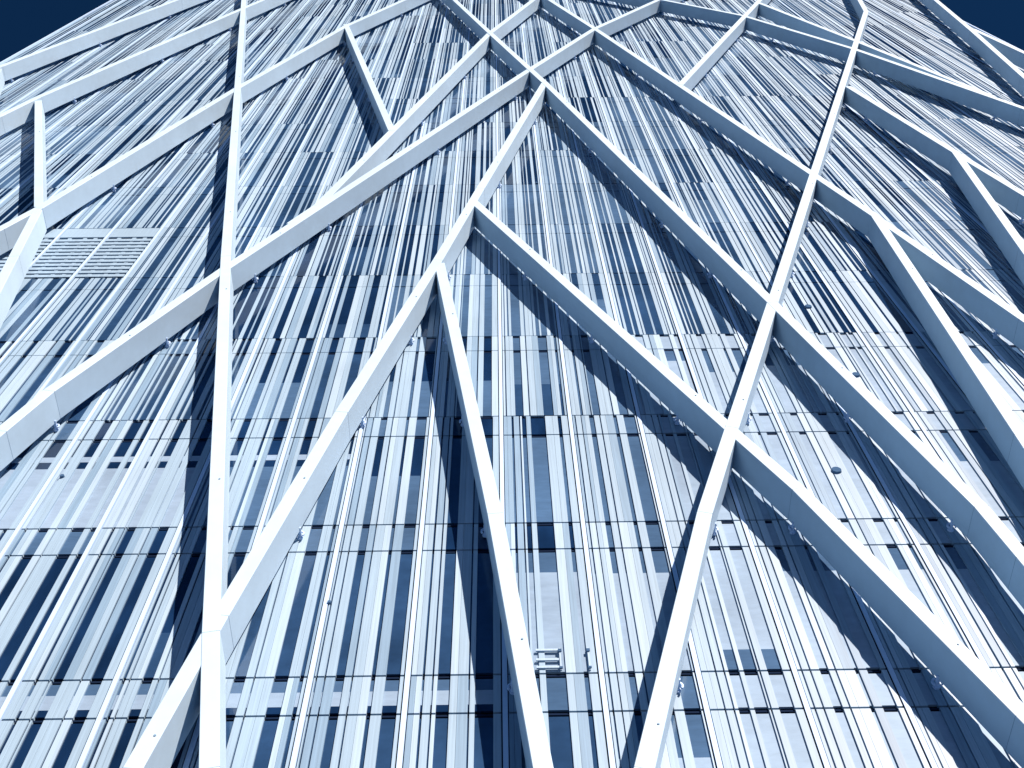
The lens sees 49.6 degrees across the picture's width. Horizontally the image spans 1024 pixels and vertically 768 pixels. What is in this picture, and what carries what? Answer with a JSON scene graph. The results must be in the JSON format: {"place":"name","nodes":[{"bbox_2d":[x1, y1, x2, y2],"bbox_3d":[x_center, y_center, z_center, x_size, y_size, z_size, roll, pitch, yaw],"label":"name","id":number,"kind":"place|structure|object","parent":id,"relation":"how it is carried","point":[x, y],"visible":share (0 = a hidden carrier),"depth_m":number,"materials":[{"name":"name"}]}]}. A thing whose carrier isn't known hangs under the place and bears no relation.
{"place":"outdoors","nodes":[
{"label":"outdoors","id":0,"kind":"place"},
{"bbox_2d":[0,0,1023,61],"label":"sky","id":1,"kind":"structure","parent":0,"point":[23,23],"materials":[{"name":"blue"}]},
{"label":"ground","id":2,"kind":"structure","parent":0,"visible":0},
{"bbox_2d":[0,0,1023,767],"bbox_3d":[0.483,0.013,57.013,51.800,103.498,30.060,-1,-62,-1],"label":"glass tower","id":3,"kind":"structure","parent":2,"relation":"on","point":[372,634],"depth_m":24.45,"materials":[{"name":"blue glass"}]},
{"bbox_2d":[0,0,1023,767],"bbox_3d":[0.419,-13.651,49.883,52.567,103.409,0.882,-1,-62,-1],"label":"beam lattice","id":4,"kind":"object","parent":3,"relation":"attached to","point":[988,700],"visible":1,"depth_m":27.27,"materials":[{"name":"white paint"}]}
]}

